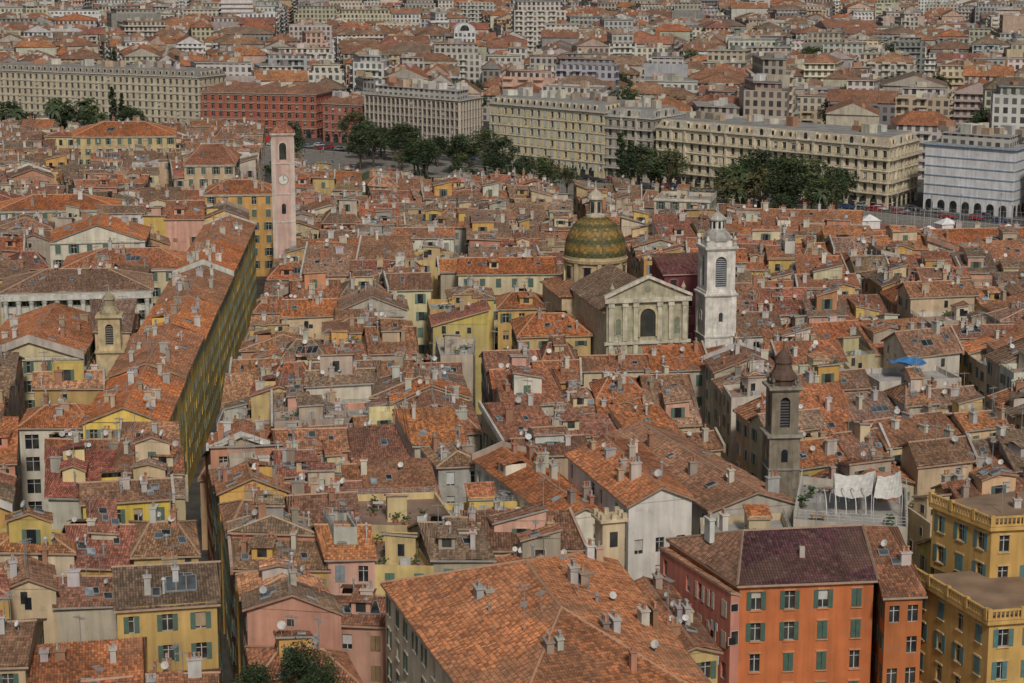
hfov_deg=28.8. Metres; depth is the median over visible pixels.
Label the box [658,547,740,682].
coral house
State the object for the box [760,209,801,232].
old town house
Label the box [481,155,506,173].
plane tree
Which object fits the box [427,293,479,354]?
old town house
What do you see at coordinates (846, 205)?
car
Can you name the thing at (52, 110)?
palm tree
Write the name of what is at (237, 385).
old town house
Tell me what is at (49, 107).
plane tree
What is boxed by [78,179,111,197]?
old town house
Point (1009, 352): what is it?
old town house
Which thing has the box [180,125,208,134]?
old town house
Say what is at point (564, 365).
old town house
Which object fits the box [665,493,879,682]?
orange apartment house
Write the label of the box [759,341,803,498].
baroque bell tower
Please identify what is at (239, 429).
old town house
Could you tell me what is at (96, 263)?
old town house
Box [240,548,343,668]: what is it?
old town house
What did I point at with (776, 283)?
old town house
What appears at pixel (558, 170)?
plane tree
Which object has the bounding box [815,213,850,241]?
old town house
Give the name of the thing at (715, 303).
cathedral bell tower
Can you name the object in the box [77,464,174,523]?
yellow house
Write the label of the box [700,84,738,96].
apartment building
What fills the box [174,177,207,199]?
old town house
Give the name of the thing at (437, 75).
apartment building
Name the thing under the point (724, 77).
apartment building
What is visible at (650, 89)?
apartment building
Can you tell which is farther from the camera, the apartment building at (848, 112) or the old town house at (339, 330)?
the apartment building at (848, 112)
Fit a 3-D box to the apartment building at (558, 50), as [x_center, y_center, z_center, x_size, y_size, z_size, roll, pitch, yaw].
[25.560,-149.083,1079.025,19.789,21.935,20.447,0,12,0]
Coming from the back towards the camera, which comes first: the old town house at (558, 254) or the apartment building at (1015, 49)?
the apartment building at (1015, 49)
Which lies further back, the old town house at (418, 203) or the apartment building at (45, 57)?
the apartment building at (45, 57)
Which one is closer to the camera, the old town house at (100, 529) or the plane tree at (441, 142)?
the old town house at (100, 529)
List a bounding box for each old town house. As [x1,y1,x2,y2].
[0,125,39,142]
[0,149,18,164]
[0,163,8,169]
[0,170,6,180]
[0,184,24,200]
[0,208,54,230]
[0,218,50,235]
[0,225,26,257]
[0,230,17,236]
[0,258,29,326]
[0,345,21,491]
[0,366,12,415]
[0,386,8,415]
[0,409,19,510]
[0,462,18,510]
[0,471,16,511]
[0,482,15,527]
[0,500,76,585]
[0,522,64,533]
[0,538,58,643]
[0,572,11,618]
[0,591,46,682]
[1,184,28,195]
[2,111,15,125]
[2,135,31,152]
[2,173,19,189]
[2,340,24,420]
[3,124,26,129]
[3,140,23,154]
[5,120,20,127]
[5,158,50,177]
[6,155,54,182]
[8,237,49,271]
[18,177,32,189]
[18,218,50,267]
[19,147,34,161]
[20,176,58,186]
[21,114,54,132]
[25,121,47,133]
[25,138,38,153]
[26,615,146,682]
[27,173,65,194]
[29,135,55,151]
[31,348,105,406]
[32,122,46,137]
[33,110,60,126]
[34,152,79,169]
[35,143,60,158]
[36,165,61,182]
[44,122,73,150]
[44,414,90,462]
[44,428,116,528]
[48,127,60,133]
[51,203,97,222]
[51,217,75,230]
[52,553,117,642]
[58,162,71,184]
[59,138,79,158]
[61,156,104,193]
[62,498,135,574]
[64,121,84,131]
[66,165,108,193]
[69,162,117,193]
[72,168,117,195]
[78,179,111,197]
[78,665,134,682]
[88,417,124,449]
[90,142,125,159]
[90,152,125,166]
[90,159,122,167]
[90,284,136,363]
[92,246,117,267]
[97,193,143,224]
[102,162,113,171]
[109,165,127,173]
[111,188,139,197]
[112,185,139,203]
[112,194,131,204]
[113,406,184,477]
[114,255,150,272]
[116,156,159,186]
[117,169,151,188]
[117,176,147,195]
[118,295,142,332]
[118,401,180,445]
[121,140,155,166]
[122,451,188,519]
[124,187,136,191]
[127,492,201,564]
[128,134,157,158]
[130,154,157,166]
[131,219,170,248]
[132,192,168,214]
[140,178,182,202]
[141,201,166,236]
[144,643,221,682]
[155,113,179,131]
[156,147,174,186]
[164,188,204,250]
[167,142,190,186]
[169,140,192,186]
[170,121,185,138]
[170,155,184,188]
[172,115,190,127]
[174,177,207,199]
[176,138,186,151]
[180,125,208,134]
[182,125,215,138]
[183,132,215,142]
[185,134,215,150]
[190,111,222,127]
[190,126,218,150]
[197,443,222,549]
[201,191,248,224]
[201,431,286,560]
[203,191,249,219]
[207,406,270,446]
[208,437,280,560]
[209,122,238,132]
[212,436,289,633]
[214,120,240,141]
[217,397,251,430]
[218,471,287,676]
[219,138,262,179]
[220,355,271,409]
[222,133,234,144]
[224,119,236,125]
[225,141,260,179]
[226,463,316,679]
[227,140,262,180]
[227,519,330,682]
[229,146,258,161]
[229,353,280,372]
[233,408,269,428]
[234,130,261,180]
[235,120,264,180]
[235,133,260,180]
[235,542,329,679]
[238,114,264,159]
[239,319,323,358]
[240,127,263,180]
[240,152,257,178]
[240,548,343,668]
[244,324,299,340]
[245,614,362,682]
[249,301,281,330]
[249,363,305,428]
[250,141,258,179]
[250,430,261,444]
[251,119,265,173]
[251,339,287,358]
[252,284,286,315]
[256,266,301,312]
[264,266,292,292]
[266,246,302,281]
[267,406,349,461]
[270,362,309,425]
[270,426,317,481]
[271,348,308,374]
[272,205,324,223]
[272,206,323,238]
[272,231,306,265]
[274,395,351,428]
[279,285,337,339]
[280,325,325,362]
[283,403,353,427]
[283,462,363,494]
[284,477,361,523]
[288,269,341,298]
[294,153,310,171]
[295,168,309,177]
[295,171,313,192]
[295,187,331,212]
[295,196,300,205]
[296,165,310,173]
[296,225,313,238]
[296,230,311,245]
[297,178,321,200]
[299,191,316,205]
[300,229,353,282]
[300,440,352,462]
[304,349,376,403]
[307,184,331,200]
[308,233,361,259]
[309,351,381,382]
[310,162,335,177]
[310,497,377,592]
[311,156,331,170]
[311,170,335,194]
[312,162,332,168]
[312,439,358,479]
[318,215,358,238]
[319,212,351,238]
[321,300,412,334]
[321,574,385,682]
[322,185,359,229]
[322,327,371,359]
[322,387,347,416]
[324,321,365,344]
[325,185,368,202]
[329,165,362,182]
[330,191,361,211]
[332,163,360,171]
[333,178,362,195]
[334,292,376,319]
[337,273,409,319]
[339,264,386,296]
[342,396,390,416]
[345,245,391,280]
[347,410,410,460]
[347,486,451,559]
[349,392,408,426]
[350,433,442,500]
[353,227,414,262]
[355,208,403,223]
[355,211,409,234]
[357,225,391,237]
[359,194,399,215]
[359,207,401,220]
[362,310,418,361]
[364,166,399,197]
[368,187,409,201]
[369,165,402,178]
[369,181,415,201]
[369,194,408,203]
[369,355,467,401]
[371,224,414,248]
[373,529,433,594]
[374,263,414,282]
[379,261,432,362]
[379,341,416,377]
[382,316,403,318]
[383,192,425,213]
[388,355,472,405]
[391,214,454,250]
[391,250,421,272]
[392,400,469,457]
[393,378,476,413]
[396,168,431,189]
[399,205,424,220]
[403,171,424,178]
[403,199,453,226]
[407,486,495,572]
[410,177,431,200]
[413,342,462,374]
[414,231,456,257]
[414,245,455,298]
[419,178,461,204]
[420,427,474,502]
[426,189,453,207]
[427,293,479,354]
[428,293,490,413]
[429,196,477,208]
[430,176,443,182]
[431,395,481,451]
[434,171,482,185]
[435,242,488,298]
[435,334,475,410]
[441,196,471,213]
[441,481,523,515]
[444,274,495,349]
[445,169,465,188]
[447,203,477,258]
[452,176,480,190]
[453,163,474,180]
[455,492,519,515]
[457,185,481,203]
[460,477,586,559]
[462,180,510,202]
[465,202,512,256]
[467,232,500,246]
[469,243,540,256]
[470,166,488,182]
[473,199,491,209]
[478,379,552,448]
[479,330,541,402]
[480,198,514,223]
[485,351,531,402]
[487,165,516,184]
[488,197,513,202]
[493,520,562,563]
[494,364,566,415]
[497,229,541,250]
[501,174,529,189]
[505,173,543,200]
[505,416,587,479]
[506,191,547,220]
[509,211,536,237]
[510,162,550,183]
[510,187,572,214]
[511,208,541,231]
[514,171,554,186]
[530,347,581,389]
[536,223,568,240]
[536,246,564,255]
[539,206,575,225]
[539,230,565,251]
[539,320,577,359]
[540,201,572,231]
[541,179,559,192]
[542,180,568,198]
[543,252,563,262]
[543,254,562,275]
[544,180,558,192]
[544,393,617,440]
[547,204,577,220]
[562,370,596,414]
[570,396,585,413]
[573,179,594,214]
[576,192,584,219]
[578,335,650,389]
[580,178,614,216]
[584,193,613,215]
[589,367,644,400]
[594,383,642,413]
[602,194,649,217]
[604,175,641,202]
[605,203,629,227]
[607,381,684,436]
[618,193,643,208]
[618,199,651,236]
[624,214,651,243]
[625,237,640,274]
[629,222,685,275]
[632,240,685,277]
[636,238,682,278]
[636,354,692,391]
[640,245,681,277]
[641,379,702,431]
[642,181,658,216]
[642,326,707,430]
[650,205,680,218]
[651,204,695,240]
[653,206,675,213]
[677,203,716,216]
[682,406,725,456]
[685,208,708,219]
[685,222,740,242]
[685,240,739,252]
[688,247,747,268]
[689,208,726,236]
[703,337,774,428]
[706,333,748,352]
[711,353,772,453]
[719,195,752,214]
[721,375,796,464]
[724,202,735,220]
[725,209,761,231]
[726,223,736,237]
[727,198,761,223]
[731,202,762,225]
[733,392,802,472]
[735,263,751,282]
[735,272,762,310]
[736,224,788,243]
[736,293,769,313]
[736,295,782,347]
[736,303,752,311]
[737,227,751,234]
[739,233,786,257]
[746,240,770,275]
[747,403,827,479]
[749,289,803,323]
[751,264,795,287]
[752,253,795,279]
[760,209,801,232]
[761,308,823,349]
[762,270,806,302]
[763,230,802,274]
[769,323,819,352]
[770,319,847,365]
[780,223,808,237]
[780,312,806,327]
[789,231,806,242]
[791,246,860,295]
[792,232,826,249]
[792,349,855,373]
[794,247,848,273]
[796,355,871,392]
[798,425,846,481]
[799,212,850,241]
[799,293,813,314]
[799,371,858,434]
[800,232,831,254]
[802,276,848,323]
[807,277,856,298]
[810,435,915,500]
[811,305,870,339]
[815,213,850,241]
[820,212,874,241]
[824,222,871,254]
[826,406,892,458]
[834,236,868,262]
[835,336,876,368]
[838,277,888,319]
[845,241,889,293]
[845,378,900,419]
[854,307,925,367]
[859,256,888,293]
[859,313,899,319]
[859,395,942,422]
[867,233,917,260]
[867,249,915,298]
[870,211,928,254]
[871,396,962,465]
[879,267,922,313]
[880,247,900,263]
[880,310,964,375]
[884,352,940,414]
[895,263,978,318]
[898,420,978,495]
[900,242,960,276]
[907,492,951,566]
[910,300,987,325]
[911,252,969,280]
[913,538,943,573]
[917,224,959,251]
[927,310,1002,327]
[930,372,982,409]
[931,454,988,498]
[932,391,988,415]
[933,238,952,254]
[940,306,1014,341]
[946,386,1009,438]
[946,439,1023,499]
[950,247,997,281]
[959,239,984,251]
[959,319,1023,385]
[968,340,1015,408]
[968,410,1023,463]
[969,451,1020,478]
[972,273,991,284]
[974,270,996,286]
[975,272,1008,309]
[978,227,1023,261]
[979,287,1023,314]
[984,336,1023,409]
[986,299,1023,323]
[987,377,1023,409]
[990,263,1023,295]
[991,226,1023,242]
[993,246,1023,271]
[995,405,1023,476]
[999,348,1023,390]
[1003,392,1023,430]
[1006,312,1023,329]
[1013,414,1023,428]
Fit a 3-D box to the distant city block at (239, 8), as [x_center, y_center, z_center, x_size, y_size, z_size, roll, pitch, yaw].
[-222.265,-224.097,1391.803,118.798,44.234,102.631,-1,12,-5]
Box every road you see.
[265,143,450,159]
[442,159,652,187]
[642,186,1023,226]
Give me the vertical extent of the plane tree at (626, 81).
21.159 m
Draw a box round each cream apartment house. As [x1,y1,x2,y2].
[379,506,710,682]
[456,241,556,349]
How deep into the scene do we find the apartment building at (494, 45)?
1141.02 m
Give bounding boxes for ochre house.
[111,544,222,682]
[496,278,546,349]
[510,302,592,355]
[634,568,723,682]
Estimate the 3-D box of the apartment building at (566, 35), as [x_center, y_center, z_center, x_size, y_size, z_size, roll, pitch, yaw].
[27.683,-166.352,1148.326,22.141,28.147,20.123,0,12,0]
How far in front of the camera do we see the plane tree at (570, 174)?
618.37 m
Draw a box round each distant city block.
[0,0,69,8]
[0,2,101,26]
[0,15,102,51]
[5,0,60,3]
[11,0,69,6]
[40,4,153,28]
[68,0,191,7]
[83,0,176,8]
[92,0,171,11]
[106,5,277,41]
[116,0,280,33]
[167,0,283,33]
[189,3,285,33]
[191,0,287,30]
[279,0,293,24]
[289,20,488,61]
[292,0,298,12]
[294,2,468,26]
[294,9,466,28]
[296,0,388,12]
[299,0,381,8]
[380,0,402,3]
[382,3,398,6]
[388,3,514,8]
[399,0,514,22]
[453,0,514,6]
[480,6,597,31]
[492,12,638,35]
[502,0,637,55]
[561,0,701,6]
[572,1,673,18]
[590,0,709,9]
[609,0,719,6]
[636,0,728,27]
[653,17,722,27]
[655,19,746,39]
[714,0,836,15]
[724,0,829,19]
[734,7,859,30]
[750,17,853,30]
[764,19,974,44]
[799,0,839,13]
[838,0,916,19]
[838,0,919,12]
[873,0,963,21]
[875,8,978,29]
[918,0,948,13]
[925,0,1023,21]
[931,0,1023,2]
[967,0,1023,23]
[977,5,1023,26]
[986,12,1023,36]
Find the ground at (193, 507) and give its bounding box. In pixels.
[19,21,1023,682]
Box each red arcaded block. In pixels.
[199,80,333,137]
[321,91,364,142]
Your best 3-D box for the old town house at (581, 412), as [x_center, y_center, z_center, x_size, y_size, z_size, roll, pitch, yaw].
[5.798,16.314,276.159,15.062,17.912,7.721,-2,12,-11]
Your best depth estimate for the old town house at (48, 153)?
562.08 m
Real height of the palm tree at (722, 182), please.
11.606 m
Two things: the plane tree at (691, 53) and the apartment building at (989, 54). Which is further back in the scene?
the plane tree at (691, 53)
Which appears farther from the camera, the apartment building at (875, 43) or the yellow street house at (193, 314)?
the apartment building at (875, 43)
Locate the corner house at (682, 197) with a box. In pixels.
[653,184,716,213]
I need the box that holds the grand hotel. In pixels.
[654,110,921,209]
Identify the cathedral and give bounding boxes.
[540,181,692,354]
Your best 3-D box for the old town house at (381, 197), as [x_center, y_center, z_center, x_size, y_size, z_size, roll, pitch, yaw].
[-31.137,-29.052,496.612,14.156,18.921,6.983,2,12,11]
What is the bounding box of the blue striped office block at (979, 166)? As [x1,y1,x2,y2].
[923,120,1023,217]
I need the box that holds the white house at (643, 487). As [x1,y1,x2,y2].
[564,420,695,579]
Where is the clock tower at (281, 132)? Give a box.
[269,112,295,257]
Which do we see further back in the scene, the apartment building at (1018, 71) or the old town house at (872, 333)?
the apartment building at (1018, 71)
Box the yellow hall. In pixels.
[71,115,176,163]
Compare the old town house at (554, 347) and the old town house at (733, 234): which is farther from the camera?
the old town house at (733, 234)
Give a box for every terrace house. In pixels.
[471,438,602,543]
[699,503,790,533]
[793,467,907,545]
[865,358,960,391]
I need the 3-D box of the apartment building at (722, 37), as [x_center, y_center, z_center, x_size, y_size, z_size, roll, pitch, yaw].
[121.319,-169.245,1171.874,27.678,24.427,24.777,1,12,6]
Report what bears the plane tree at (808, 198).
on the plaza paving
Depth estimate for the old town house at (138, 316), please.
338.92 m
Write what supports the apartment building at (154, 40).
on the ground at (193, 507)
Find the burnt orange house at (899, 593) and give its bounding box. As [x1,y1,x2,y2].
[865,525,927,682]
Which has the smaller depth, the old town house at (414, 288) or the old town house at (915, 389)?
the old town house at (915, 389)
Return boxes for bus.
[265,136,269,142]
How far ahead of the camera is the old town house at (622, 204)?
476.53 m
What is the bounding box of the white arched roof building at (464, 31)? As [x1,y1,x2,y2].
[452,22,474,41]
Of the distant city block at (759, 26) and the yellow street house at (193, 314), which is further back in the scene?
the distant city block at (759, 26)
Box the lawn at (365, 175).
[362,171,430,195]
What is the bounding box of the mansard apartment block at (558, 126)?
[487,87,620,177]
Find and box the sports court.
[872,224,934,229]
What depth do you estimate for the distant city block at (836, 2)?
1832.77 m
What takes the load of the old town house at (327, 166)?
on the ground at (193, 507)
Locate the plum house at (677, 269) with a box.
[650,252,697,342]
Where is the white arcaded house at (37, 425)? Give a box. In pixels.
[18,385,89,511]
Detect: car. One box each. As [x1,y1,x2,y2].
[334,146,345,149]
[581,174,591,178]
[590,177,601,181]
[840,203,854,208]
[854,202,867,206]
[865,206,880,211]
[874,205,886,210]
[890,208,906,213]
[905,205,919,210]
[929,207,944,212]
[938,213,954,218]
[968,214,983,220]
[982,212,993,217]
[992,217,1007,222]
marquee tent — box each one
[861,214,880,228]
[934,218,954,228]
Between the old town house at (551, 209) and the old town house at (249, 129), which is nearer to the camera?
the old town house at (551, 209)
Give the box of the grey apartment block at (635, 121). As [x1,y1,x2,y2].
[604,97,683,182]
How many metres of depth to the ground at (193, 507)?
308.98 m
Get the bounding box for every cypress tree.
[107,86,118,120]
[117,93,124,114]
[417,142,428,178]
[610,132,630,183]
[625,140,638,184]
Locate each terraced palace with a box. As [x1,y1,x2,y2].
[744,200,862,224]
[873,219,1023,244]
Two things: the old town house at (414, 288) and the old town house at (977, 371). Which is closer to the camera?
the old town house at (977, 371)
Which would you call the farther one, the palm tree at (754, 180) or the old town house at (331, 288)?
the palm tree at (754, 180)
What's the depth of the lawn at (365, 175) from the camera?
673.13 m
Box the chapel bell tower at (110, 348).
[95,286,126,380]
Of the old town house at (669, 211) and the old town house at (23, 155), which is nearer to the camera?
the old town house at (669, 211)
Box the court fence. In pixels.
[854,205,1023,226]
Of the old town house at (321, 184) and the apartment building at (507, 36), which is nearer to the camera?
the old town house at (321, 184)
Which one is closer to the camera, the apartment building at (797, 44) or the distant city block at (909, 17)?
the apartment building at (797, 44)
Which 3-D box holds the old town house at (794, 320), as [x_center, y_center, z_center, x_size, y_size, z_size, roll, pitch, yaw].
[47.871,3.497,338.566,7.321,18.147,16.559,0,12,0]
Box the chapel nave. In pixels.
[606,419,801,534]
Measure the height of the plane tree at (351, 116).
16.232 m
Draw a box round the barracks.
[60,232,187,305]
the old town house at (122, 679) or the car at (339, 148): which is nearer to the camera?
the old town house at (122, 679)
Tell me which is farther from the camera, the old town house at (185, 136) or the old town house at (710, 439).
the old town house at (185, 136)
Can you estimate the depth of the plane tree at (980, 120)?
688.70 m
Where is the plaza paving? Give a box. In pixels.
[265,146,997,227]
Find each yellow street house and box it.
[79,359,186,500]
[106,319,205,491]
[137,292,220,440]
[155,265,234,397]
[172,224,246,358]
[190,208,256,327]
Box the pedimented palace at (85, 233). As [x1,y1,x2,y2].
[48,204,150,267]
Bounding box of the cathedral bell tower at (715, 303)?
[694,203,738,347]
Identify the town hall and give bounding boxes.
[0,181,121,220]
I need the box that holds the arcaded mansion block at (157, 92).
[0,58,227,124]
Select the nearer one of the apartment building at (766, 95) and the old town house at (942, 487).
the old town house at (942, 487)
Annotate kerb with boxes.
[307,147,444,156]
[439,159,654,183]
[644,189,1020,226]
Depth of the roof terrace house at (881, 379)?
301.73 m
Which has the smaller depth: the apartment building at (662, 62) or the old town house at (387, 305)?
the old town house at (387, 305)
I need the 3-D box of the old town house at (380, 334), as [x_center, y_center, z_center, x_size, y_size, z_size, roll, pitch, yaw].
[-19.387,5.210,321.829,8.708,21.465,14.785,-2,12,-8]
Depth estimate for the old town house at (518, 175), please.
522.21 m
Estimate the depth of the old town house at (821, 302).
344.70 m
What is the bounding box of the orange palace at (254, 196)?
[203,167,273,276]
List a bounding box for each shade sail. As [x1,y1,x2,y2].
[833,470,875,516]
[873,471,902,516]
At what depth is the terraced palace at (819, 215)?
472.58 m
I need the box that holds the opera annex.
[183,136,240,188]
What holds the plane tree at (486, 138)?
on the plaza paving
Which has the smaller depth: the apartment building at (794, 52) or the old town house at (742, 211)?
the old town house at (742, 211)
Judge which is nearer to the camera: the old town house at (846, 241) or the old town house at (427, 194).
the old town house at (846, 241)
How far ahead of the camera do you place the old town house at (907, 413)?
269.43 m
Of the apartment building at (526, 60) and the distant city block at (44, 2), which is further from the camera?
the distant city block at (44, 2)
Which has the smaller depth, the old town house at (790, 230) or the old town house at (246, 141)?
the old town house at (790, 230)
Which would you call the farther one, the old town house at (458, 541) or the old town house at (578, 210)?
the old town house at (578, 210)
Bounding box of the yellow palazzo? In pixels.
[914,485,1023,682]
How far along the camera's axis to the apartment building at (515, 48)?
1008.50 m
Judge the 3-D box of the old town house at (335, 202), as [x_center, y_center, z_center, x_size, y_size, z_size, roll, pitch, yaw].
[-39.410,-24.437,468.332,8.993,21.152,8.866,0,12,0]
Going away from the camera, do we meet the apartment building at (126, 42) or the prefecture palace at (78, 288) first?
the prefecture palace at (78, 288)
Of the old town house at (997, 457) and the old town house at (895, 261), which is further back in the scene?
the old town house at (895, 261)
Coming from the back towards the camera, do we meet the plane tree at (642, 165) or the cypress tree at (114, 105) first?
the cypress tree at (114, 105)
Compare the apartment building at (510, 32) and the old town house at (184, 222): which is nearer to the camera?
the old town house at (184, 222)
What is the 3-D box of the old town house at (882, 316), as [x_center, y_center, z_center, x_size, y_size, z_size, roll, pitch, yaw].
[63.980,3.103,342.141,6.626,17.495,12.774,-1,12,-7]
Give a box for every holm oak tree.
[224,661,278,682]
[248,637,340,682]
[297,664,346,682]
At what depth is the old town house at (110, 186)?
496.51 m
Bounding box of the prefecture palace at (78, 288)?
[0,254,153,325]
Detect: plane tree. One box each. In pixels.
[0,99,24,112]
[23,113,41,118]
[44,102,61,122]
[50,106,78,128]
[52,104,82,126]
[72,110,85,124]
[78,106,107,125]
[106,47,115,61]
[115,107,143,119]
[117,107,148,120]
[262,160,271,177]
[287,121,302,135]
[294,132,304,152]
[295,137,306,156]
[335,110,370,153]
[344,121,379,159]
[344,129,374,169]
[345,130,374,163]
[355,120,374,155]
[359,124,389,167]
[373,127,392,159]
[378,126,388,157]
[383,121,417,162]
[387,126,414,146]
[388,135,412,169]
[391,149,404,170]
[398,143,415,175]
[399,126,424,163]
[402,138,418,168]
[407,138,443,175]
[407,146,419,175]
[411,140,441,177]
[427,135,449,166]
[442,135,477,159]
[445,152,479,173]
[446,134,476,157]
[463,127,505,174]
[467,80,489,107]
[479,135,519,170]
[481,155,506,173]
[488,151,509,168]
[501,161,528,174]
[513,154,536,174]
[525,156,562,185]
[526,168,557,182]
[551,162,568,185]
[553,167,581,192]
[612,87,643,99]
[619,72,634,87]
[619,75,630,85]
[623,143,657,184]
[635,154,663,189]
[645,148,692,189]
[647,161,674,192]
[655,148,690,176]
[679,48,698,58]
[689,182,699,191]
[696,179,725,200]
[710,164,750,192]
[714,163,731,184]
[717,175,750,202]
[726,158,752,172]
[730,178,757,203]
[736,147,776,207]
[739,161,766,204]
[743,164,779,202]
[761,155,808,193]
[763,172,805,205]
[764,154,822,208]
[768,193,797,208]
[792,157,833,208]
[797,45,817,53]
[800,176,844,208]
[817,103,825,122]
[818,166,859,209]
[818,175,850,204]
[821,101,833,123]
[881,41,891,51]
[932,73,952,96]
[966,113,989,127]
[968,106,989,122]
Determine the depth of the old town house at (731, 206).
480.11 m
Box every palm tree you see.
[0,114,12,121]
[5,108,24,121]
[44,97,63,116]
[44,104,65,124]
[57,100,72,106]
[62,108,78,120]
[74,101,90,118]
[80,97,96,105]
[81,104,100,118]
[91,112,108,123]
[717,189,730,202]
[718,180,732,199]
[724,169,745,185]
[728,187,745,203]
[734,173,751,203]
[744,177,762,207]
[813,188,830,208]
[825,188,834,205]
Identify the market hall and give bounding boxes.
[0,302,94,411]
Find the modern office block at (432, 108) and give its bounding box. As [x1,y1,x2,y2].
[363,77,483,152]
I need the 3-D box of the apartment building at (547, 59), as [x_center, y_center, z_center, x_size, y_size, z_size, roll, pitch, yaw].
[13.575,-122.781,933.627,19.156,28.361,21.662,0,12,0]
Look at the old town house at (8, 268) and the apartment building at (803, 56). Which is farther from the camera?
the apartment building at (803, 56)
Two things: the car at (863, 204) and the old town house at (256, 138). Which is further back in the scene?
the old town house at (256, 138)
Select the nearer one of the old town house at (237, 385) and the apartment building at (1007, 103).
the old town house at (237, 385)
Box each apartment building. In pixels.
[0,26,23,37]
[0,30,18,34]
[0,33,23,44]
[0,44,13,51]
[0,50,18,60]
[0,56,18,62]
[10,37,54,48]
[14,37,56,56]
[18,23,52,37]
[18,50,57,59]
[19,52,52,61]
[25,55,52,61]
[32,34,53,40]
[43,22,54,28]
[48,24,82,32]
[52,38,99,52]
[53,32,82,40]
[56,44,67,56]
[58,49,103,63]
[65,35,83,37]
[78,46,99,55]
[97,26,126,51]
[99,33,128,57]
[102,33,117,59]
[104,36,121,59]
[108,37,144,59]
[114,43,164,61]
[116,37,151,59]
[119,43,157,58]
[121,45,160,64]
[123,31,146,38]
[144,36,167,47]
[153,27,187,36]
[154,46,188,57]
[156,52,174,63]
[158,34,177,48]
[169,51,200,65]
[170,32,184,40]
[175,34,204,55]
[178,55,242,66]
[190,57,255,81]
[202,33,226,53]
[205,45,245,55]
[210,45,265,67]
[211,33,242,49]
[217,46,234,56]
[217,52,232,56]
[218,35,264,48]
[232,44,259,48]
[234,52,252,68]
[251,60,297,81]
[253,68,308,82]
[262,39,293,51]
[263,50,309,69]
[264,33,300,46]
[270,79,294,82]
[272,44,335,62]
[300,28,329,46]
[307,59,343,89]
[310,58,317,68]
[312,75,346,96]
[334,32,360,62]
[336,26,359,61]
[337,37,367,60]
[338,42,362,63]
[339,39,379,48]
[341,45,387,69]
[343,59,392,80]
[344,57,390,90]
[346,66,392,91]
[349,49,388,90]
[350,48,391,92]
[351,71,375,92]
[359,26,387,40]
[375,24,396,35]
[380,37,398,45]
[383,65,428,83]
[385,35,430,44]
[387,45,431,63]
[392,64,426,79]
[393,31,408,35]
[393,40,433,51]
[395,27,445,40]
[399,52,423,70]
[415,28,443,40]
[415,51,459,70]
[424,62,451,80]
[424,64,460,82]
[429,70,454,87]
[432,38,481,88]
[457,79,482,125]
[475,31,495,36]
[475,39,487,58]
[480,31,496,43]
[480,51,524,81]
[480,62,512,79]
[481,58,501,82]
[481,76,500,90]
[482,84,501,120]
[485,50,507,58]
[486,39,526,51]
[491,33,527,53]
[496,30,526,39]
[499,82,541,94]
[500,65,557,91]
[507,42,528,59]
[524,49,556,74]
[524,51,557,63]
[539,20,582,48]
[541,28,579,45]
[541,40,572,48]
[542,41,572,51]
[542,80,609,95]
[550,45,569,54]
[551,74,612,95]
[555,55,619,96]
[555,77,616,95]
[565,49,607,56]
[573,36,608,54]
[578,34,606,42]
[580,93,589,96]
[581,29,613,36]
[592,26,607,29]
[596,53,646,77]
[604,28,636,55]
[619,65,641,86]
[619,80,628,98]
[622,79,669,99]
[628,26,650,33]
[631,29,654,35]
[633,35,674,51]
[636,42,671,60]
[636,73,698,99]
[637,24,655,34]
[642,52,687,77]
[645,73,693,79]
[654,94,692,114]
[655,28,659,35]
[657,23,693,41]
[661,85,698,103]
[662,33,680,52]
[668,33,687,51]
[683,43,726,57]
[684,55,706,60]
[684,61,700,63]
[686,35,725,42]
[686,95,738,103]
[687,94,738,107]
[688,63,708,69]
[688,68,747,83]
[688,69,695,74]
[691,38,721,51]
[692,98,742,117]
[696,33,732,40]
[697,72,744,92]
[697,82,733,91]
[699,85,738,95]
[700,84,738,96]
[701,45,751,65]
[702,58,746,67]
[709,30,731,33]
[713,65,751,74]
[714,61,736,67]
[726,32,750,46]
[727,35,778,48]
[739,73,789,118]
[740,29,759,34]
[744,84,794,115]
[745,43,796,58]
[745,52,795,115]
[751,32,791,46]
[754,28,792,51]
[764,37,786,45]
[786,56,795,66]
[786,66,803,84]
[789,59,807,66]
[791,36,806,51]
[791,50,799,55]
[794,64,803,76]
[795,82,815,85]
[795,82,839,92]
[795,88,826,123]
[795,94,799,116]
[797,54,814,59]
[802,28,844,51]
[803,52,843,83]
[804,78,822,85]
[821,39,868,59]
[823,67,865,87]
[825,87,898,124]
[825,98,879,125]
[827,47,858,65]
[835,62,872,72]
[845,73,882,89]
[848,30,872,37]
[849,36,884,52]
[851,35,890,50]
[859,49,916,65]
[864,50,915,78]
[865,44,878,52]
[878,71,950,108]
[890,109,956,178]
[893,33,924,72]
[895,91,952,117]
[899,82,947,95]
[913,29,944,33]
[916,30,938,45]
[919,29,934,34]
[924,48,967,74]
[925,44,928,56]
[929,40,971,51]
[933,59,1000,72]
[933,60,1000,110]
[934,28,969,43]
[934,59,962,70]
[935,52,1004,66]
[951,78,989,127]
[961,65,1013,84]
[962,63,995,79]
[968,25,995,43]
[972,34,1001,52]
[973,53,1007,65]
[976,49,999,52]
[977,53,1001,56]
[982,75,1023,109]
[990,81,1023,128]
[995,38,1009,45]
[999,30,1013,40]
[999,46,1009,51]
[1004,38,1023,57]
[1007,52,1023,70]
[1008,32,1023,43]
[1011,29,1023,37]
[1012,67,1023,75]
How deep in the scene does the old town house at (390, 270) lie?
372.55 m
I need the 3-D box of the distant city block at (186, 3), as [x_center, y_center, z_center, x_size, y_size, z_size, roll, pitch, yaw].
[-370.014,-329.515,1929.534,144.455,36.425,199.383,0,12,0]
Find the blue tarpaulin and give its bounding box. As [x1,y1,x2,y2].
[886,357,926,365]

